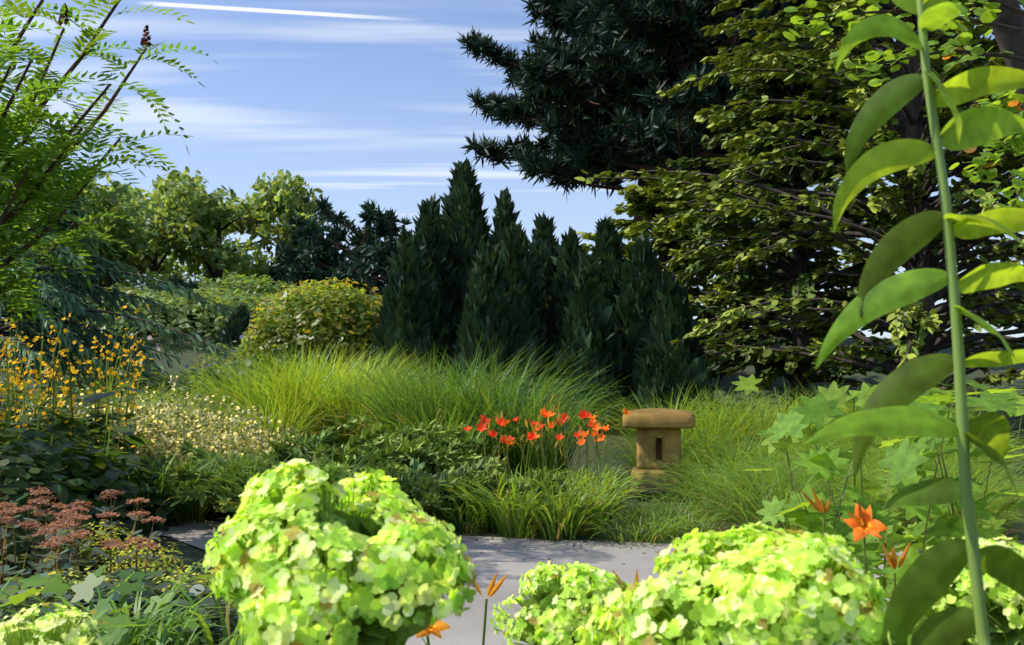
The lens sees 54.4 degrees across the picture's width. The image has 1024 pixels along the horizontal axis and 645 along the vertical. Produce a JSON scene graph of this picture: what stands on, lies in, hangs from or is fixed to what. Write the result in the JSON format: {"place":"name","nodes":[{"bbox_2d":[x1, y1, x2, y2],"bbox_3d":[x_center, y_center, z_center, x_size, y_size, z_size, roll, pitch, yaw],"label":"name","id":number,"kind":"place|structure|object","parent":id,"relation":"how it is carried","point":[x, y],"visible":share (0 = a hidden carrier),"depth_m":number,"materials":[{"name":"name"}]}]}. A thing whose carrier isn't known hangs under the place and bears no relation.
{"place":"outdoors","nodes":[
{"label":"outdoors","id":0,"kind":"place"},
{"bbox_2d":[0,327,1023,635],"bbox_3d":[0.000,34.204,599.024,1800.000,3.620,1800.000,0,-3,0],"label":"terrain","id":1,"kind":"structure","parent":0,"point":[192,553],"depth_m":15.44,"materials":[{"name":"green plant"}]},
{"bbox_2d":[0,303,155,521],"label":"yellow flowers","id":2,"kind":"object","parent":1,"relation":"on","point":[63,424],"visible":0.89,"depth_m":7.10,"materials":[{"name":"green plant"}]},
{"bbox_2d":[10,220,150,287],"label":"broadleaf tree","id":3,"kind":"object","parent":1,"relation":"on","point":[140,269],"visible":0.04,"depth_m":41.72,"materials":[{"name":"green plant"}]},
{"bbox_2d":[2,172,161,279],"bbox_3d":[-17.555,-2.632,36.295,8.125,5.650,7.545,-2,-4,37],"label":"broadleaf tree","id":4,"kind":"object","parent":1,"relation":"on","point":[125,192],"visible":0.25,"depth_m":36.40,"materials":[{"name":"green plant"}]},
{"bbox_2d":[0,0,219,352],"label":"sumac tree","id":5,"kind":"object","parent":1,"relation":"on","point":[16,159],"visible":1,"depth_m":5.77,"materials":[{"name":"green plant"}]},
{"bbox_2d":[0,166,234,416],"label":"weeping cedar","id":6,"kind":"object","parent":1,"relation":"on","point":[72,303],"visible":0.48,"depth_m":14.65,"materials":[{"name":"green plant"}]},
{"bbox_2d":[0,486,243,644],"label":"flowering plants","id":7,"kind":"object","parent":1,"relation":"on","point":[132,603],"visible":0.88,"depth_m":3.78,"materials":[{"name":"green plant"}]},
{"bbox_2d":[57,195,203,290],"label":"broadleaf tree","id":8,"kind":"object","parent":1,"relation":"on","point":[139,243],"visible":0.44,"depth_m":38.80,"materials":[{"name":"green plant"}]},
{"bbox_2d":[35,330,276,413],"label":"perennials","id":9,"kind":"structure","parent":1,"relation":"on","point":[161,377],"depth_m":15.52,"materials":[{"name":"green plant"}]},
{"bbox_2d":[149,280,163,295],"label":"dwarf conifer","id":10,"kind":"object","parent":1,"relation":"on","point":[158,287],"visible":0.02,"depth_m":30.93,"materials":[{"name":"green plant"}]},
{"bbox_2d":[0,375,314,486],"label":"flowering plants","id":11,"kind":"object","parent":1,"relation":"on","point":[172,434],"visible":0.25,"depth_m":8.53,"materials":[{"name":"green plant"}]},
{"bbox_2d":[155,271,186,331],"bbox_3d":[-10.133,-0.539,30.123,1.917,2.080,1.796,0,-3,0],"label":"shrub","id":12,"kind":"object","parent":1,"relation":"on","point":[175,278],"visible":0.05,"depth_m":29.92,"materials":[{"name":"green plant"}]},
{"bbox_2d":[116,182,245,280],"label":"broadleaf tree","id":13,"kind":"object","parent":1,"relation":"on","point":[163,264],"visible":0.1,"depth_m":46.92,"materials":[{"name":"green plant"}]},
{"bbox_2d":[50,373,325,447],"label":"flowers","id":14,"kind":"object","parent":1,"relation":"on","point":[150,399],"visible":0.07,"depth_m":12.73,"materials":[{"name":"green plant"}]},
{"bbox_2d":[0,271,381,338],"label":"shrub belt","id":15,"kind":"object","parent":1,"relation":"on","point":[222,293],"visible":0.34,"depth_m":28.07,"materials":[{"name":"green plant"}]},
{"bbox_2d":[176,280,216,332],"bbox_3d":[-9.686,-0.380,30.100,1.630,1.812,1.614,3,-4,-41],"label":"shrub","id":16,"kind":"object","parent":1,"relation":"on","point":[190,284],"visible":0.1,"depth_m":29.85,"materials":[{"name":"green plant"}]},
{"bbox_2d":[138,166,324,282],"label":"broadleaf tree","id":17,"kind":"object","parent":1,"relation":"on","point":[260,212],"visible":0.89,"depth_m":41.49,"materials":[{"name":"green plant"}]},
{"bbox_2d":[211,303,256,362],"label":"dwarf conifer","id":18,"kind":"object","parent":1,"relation":"on","point":[235,326],"visible":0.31,"depth_m":23.70,"materials":[{"name":"green plant"}]},
{"bbox_2d":[194,247,275,295],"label":"broadleaf tree","id":19,"kind":"object","parent":1,"relation":"on","point":[259,266],"visible":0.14,"depth_m":47.30,"materials":[{"name":"green plant"}]},
{"bbox_2d":[117,439,357,506],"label":"plants","id":20,"kind":"object","parent":1,"relation":"on","point":[178,472],"visible":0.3,"depth_m":7.16,"materials":[{"name":"green plant"}]},
{"bbox_2d":[0,389,530,576],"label":"ground cover plants","id":21,"kind":"object","parent":1,"relation":"on","point":[21,469],"visible":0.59,"depth_m":6.09,"materials":[{"name":"green plant"}]},
{"bbox_2d":[65,365,488,405],"bbox_3d":[-3.590,1.074,14.920,5.836,0.890,5.205,2,-4,-31],"label":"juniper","id":22,"kind":"object","parent":1,"relation":"on","point":[217,377],"visible":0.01,"depth_m":14.40,"materials":[{"name":"green plant"}]},
{"bbox_2d":[64,441,508,534],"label":"sedge grass","id":23,"kind":"structure","parent":1,"relation":"on","point":[189,509],"depth_m":6.86,"materials":[{"name":"green plant"}]},
{"bbox_2d":[259,196,323,292],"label":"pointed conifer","id":24,"kind":"object","parent":1,"relation":"on","point":[306,200],"visible":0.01,"depth_m":43.84,"materials":[{"name":"green plant"}]},
{"bbox_2d":[236,277,382,378],"bbox_3d":[-3.709,0.234,19.515,3.515,2.278,3.059,0,-3,0],"label":"bush","id":25,"kind":"object","parent":1,"relation":"on","point":[334,316],"visible":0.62,"depth_m":18.65,"materials":[{"name":"green plant"}]},
{"bbox_2d":[165,335,467,449],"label":"ornamental grass","id":26,"kind":"structure","parent":1,"relation":"on","point":[285,393],"depth_m":11.42,"materials":[{"name":"green plant"}]},
{"bbox_2d":[268,223,387,296],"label":"tree","id":27,"kind":"object","parent":1,"relation":"on","point":[342,256],"visible":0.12,"depth_m":40.39,"materials":[{"name":"green plant"}]},
{"bbox_2d":[162,414,506,477],"bbox_3d":[-1.345,1.156,8.610,2.596,0.699,2.685,-2,-4,26],"label":"shrub","id":28,"kind":"object","parent":1,"relation":"on","point":[392,448],"visible":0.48,"depth_m":8.15,"materials":[{"name":"green plant"}]},
{"bbox_2d":[271,195,412,299],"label":"pine","id":29,"kind":"object","parent":1,"relation":"on","point":[379,249],"visible":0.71,"depth_m":37.40,"materials":[{"name":"green plant"}]},
{"bbox_2d":[209,452,569,514],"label":"plants","id":30,"kind":"object","parent":1,"relation":"on","point":[426,486],"visible":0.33,"depth_m":6.78,"materials":[{"name":"green plant"}]},
{"bbox_2d":[364,225,448,407],"bbox_3d":[-1.708,0.165,16.426,1.449,3.549,1.634,0,-3,0],"label":"columnar yew","id":31,"kind":"object","parent":1,"relation":"on","point":[408,312],"visible":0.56,"depth_m":16.17,"materials":[{"name":"green plant"}]},
{"bbox_2d":[412,192,461,384],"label":"columnar yew","id":32,"kind":"object","parent":1,"relation":"on","point":[432,236],"visible":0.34,"depth_m":17.64,"materials":[{"name":"green plant"}]},
{"bbox_2d":[439,157,496,340],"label":"columnar yew","id":33,"kind":"object","parent":1,"relation":"on","point":[464,222],"visible":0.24,"depth_m":18.23,"materials":[{"name":"green plant"}]},
{"bbox_2d":[301,335,635,486],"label":"ornamental grass","id":34,"kind":"structure","parent":1,"relation":"on","point":[456,406],"depth_m":9.55,"materials":[{"name":"green plant"}]},
{"bbox_2d":[446,237,525,423],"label":"columnar yew","id":35,"kind":"object","parent":1,"relation":"on","point":[487,314],"visible":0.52,"depth_m":15.56,"materials":[{"name":"green plant"}]},
{"bbox_2d":[489,187,520,253],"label":"columnar yew","id":36,"kind":"object","parent":1,"relation":"on","point":[503,211],"visible":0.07,"depth_m":20.04,"materials":[{"name":"green plant"}]},
{"bbox_2d":[0,458,1023,644],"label":"hydrangea bush","id":37,"kind":"object","parent":1,"relation":"on","point":[384,562],"visible":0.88,"depth_m":0.97,"materials":[{"name":"green plant"}]},
{"bbox_2d":[496,220,557,421],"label":"columnar yew","id":38,"kind":"object","parent":1,"relation":"on","point":[516,259],"visible":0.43,"depth_m":16.22,"materials":[{"name":"green plant"}]},
{"bbox_2d":[528,212,560,319],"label":"columnar yew","id":39,"kind":"object","parent":1,"relation":"on","point":[544,239],"visible":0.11,"depth_m":17.39,"materials":[{"name":"green plant"}]},
{"bbox_2d":[439,394,650,541],"bbox_3d":[0.261,0.974,7.049,1.499,0.951,2.242,-1,-3,11],"label":"daylily clump","id":40,"kind":"object","parent":1,"relation":"on","point":[551,515],"visible":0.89,"depth_m":6.56,"materials":[{"name":"green plant"}]},
{"bbox_2d":[544,226,585,368],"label":"columnar yew","id":41,"kind":"object","parent":1,"relation":"on","point":[565,260],"visible":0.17,"depth_m":16.66,"materials":[{"name":"green plant"}]},
{"bbox_2d":[548,248,627,434],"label":"columnar yew","id":42,"kind":"object","parent":1,"relation":"on","point":[590,314],"visible":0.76,"depth_m":15.22,"materials":[{"name":"green plant"}]},
{"bbox_2d":[586,214,625,294],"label":"columnar yew","id":43,"kind":"object","parent":1,"relation":"on","point":[609,244],"visible":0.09,"depth_m":17.93,"materials":[{"name":"green plant"}]},
{"bbox_2d":[604,259,625,322],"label":"columnar yew","id":44,"kind":"object","parent":1,"relation":"on","point":[618,272],"visible":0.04,"depth_m":16.94,"materials":[{"name":"green plant"}]},
{"bbox_2d":[455,0,779,240],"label":"pine","id":45,"kind":"object","parent":1,"relation":"on","point":[476,44],"visible":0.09,"depth_m":34.68,"materials":[{"name":"green plant"}]},
{"bbox_2d":[613,233,662,426],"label":"columnar yew","id":46,"kind":"object","parent":1,"relation":"on","point":[641,276],"visible":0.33,"depth_m":15.93,"materials":[{"name":"green plant"}]},
{"bbox_2d":[622,408,694,495],"bbox_3d":[1.319,1.150,8.949,0.640,0.754,0.640,0,-3,8],"label":"stone lantern","id":47,"kind":"object","parent":1,"relation":"on","point":[656,428],"visible":0.84,"depth_m":8.73,"materials":[{"name":"stone"}]},
{"bbox_2d":[484,0,835,319],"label":"pine","id":48,"kind":"object","parent":1,"relation":"on","point":[540,81],"visible":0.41,"depth_m":29.83,"materials":[{"name":"green plant"}]},
{"bbox_2d":[421,487,909,644],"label":"lily plants","id":49,"kind":"object","parent":1,"relation":"on","point":[818,506],"visible":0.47,"depth_m":1.99,"materials":[{"name":"orange plant"}]},
{"bbox_2d":[416,618,450,637],"bbox_3d":[-0.131,0.480,1.584,0.048,0.050,0.050,-2,-4,33],"label":"lily flower","id":50,"kind":"object","parent":49,"relation":"on","point":[436,628],"visible":0.56,"depth_m":1.59,"materials":[{"name":"orange plant"}]},
{"bbox_2d":[844,504,887,542],"bbox_3d":[0.792,0.450,2.230,0.065,0.082,0.075,1,-4,-21],"label":"lily flower","id":51,"kind":"object","parent":49,"relation":"on","point":[873,527],"visible":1,"depth_m":2.23,"materials":[{"name":"orange plant"}]},
{"bbox_2d":[628,266,720,431],"bbox_3d":[2.471,0.570,15.211,1.466,2.897,1.429,0,-3,0],"label":"columnar yew","id":52,"kind":"object","parent":1,"relation":"on","point":[664,366],"visible":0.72,"depth_m":14.89,"materials":[{"name":"green plant"}]},
{"bbox_2d":[577,169,783,351],"bbox_3d":[3.444,-1.082,22.062,4.858,4.671,5.014,0,-3,0],"label":"tree","id":53,"kind":"object","parent":1,"relation":"on","point":[642,202],"visible":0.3,"depth_m":21.69,"materials":[{"name":"green plant"}]},
{"bbox_2d":[523,0,990,306],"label":"conifer tree","id":54,"kind":"object","parent":1,"relation":"on","point":[684,21],"visible":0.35,"depth_m":28.14,"materials":[{"name":"green plant"}]},
{"bbox_2d":[652,143,891,387],"bbox_3d":[5.404,-1.223,21.169,5.852,5.228,5.594,1,-3,-17],"label":"tree","id":55,"kind":"object","parent":1,"relation":"on","point":[833,264],"visible":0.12,"depth_m":20.67,"materials":[{"name":"green plant"}]},
{"bbox_2d":[660,13,923,316],"bbox_3d":[10.100,-8.922,38.484,11.756,19.149,10.979,2,-4,-33],"label":"tree","id":56,"kind":"object","parent":1,"relation":"on","point":[720,99],"visible":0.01,"depth_m":36.90,"materials":[{"name":"green plant"}]},
{"bbox_2d":[568,376,1023,545],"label":"fine grass","id":57,"kind":"structure","parent":1,"relation":"on","point":[715,462],"depth_m":7.53,"materials":[{"name":"green plant"}]},
{"bbox_2d":[575,0,1023,400],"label":"tree","id":58,"kind":"object","parent":1,"relation":"on","point":[916,331],"visible":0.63,"depth_m":14.45,"materials":[{"name":"green plant"}]},
{"bbox_2d":[665,32,948,405],"bbox_3d":[4.857,-1.772,17.121,5.155,6.800,6.017,3,-5,-44],"label":"tree","id":59,"kind":"object","parent":1,"relation":"on","point":[793,266],"visible":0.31,"depth_m":16.83,"materials":[{"name":"green plant"}]},
{"bbox_2d":[731,374,1023,602],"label":"leafy plant","id":60,"kind":"object","parent":1,"relation":"on","point":[906,463],"visible":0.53,"depth_m":3.02,"materials":[{"name":"green plant"}]},
{"bbox_2d":[782,0,1023,208],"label":"tree","id":61,"kind":"object","parent":1,"relation":"on","point":[1004,19],"visible":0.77,"depth_m":4.28,"materials":[{"name":"green plant"}]},
{"bbox_2d":[802,0,1023,644],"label":"leafy plant stem","id":62,"kind":"object","parent":1,"relation":"on","point":[928,577],"visible":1,"depth_m":0.91,"materials":[{"name":"green plant"}]},
{"bbox_2d":[840,2,1023,359],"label":"tree","id":63,"kind":"object","parent":1,"relation":"on","point":[989,242],"visible":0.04,"depth_m":19.21,"materials":[{"name":"green plant"}]},
{"bbox_2d":[0,0,1023,339],"label":"sky","id":64,"kind":"structure","parent":0,"point":[359,100],"materials":[{"name":"blue"}]},
{"bbox_2d":[165,522,903,564],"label":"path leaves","id":65,"kind":"object","parent":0,"point":[536,546],"visible":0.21,"depth_m":6.08,"materials":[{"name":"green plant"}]},
{"bbox_2d":[108,518,1022,644],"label":"path paving","id":66,"kind":"structure","parent":0,"point":[466,626],"depth_m":5.54,"materials":[{"name":"grey stone"}]}
]}

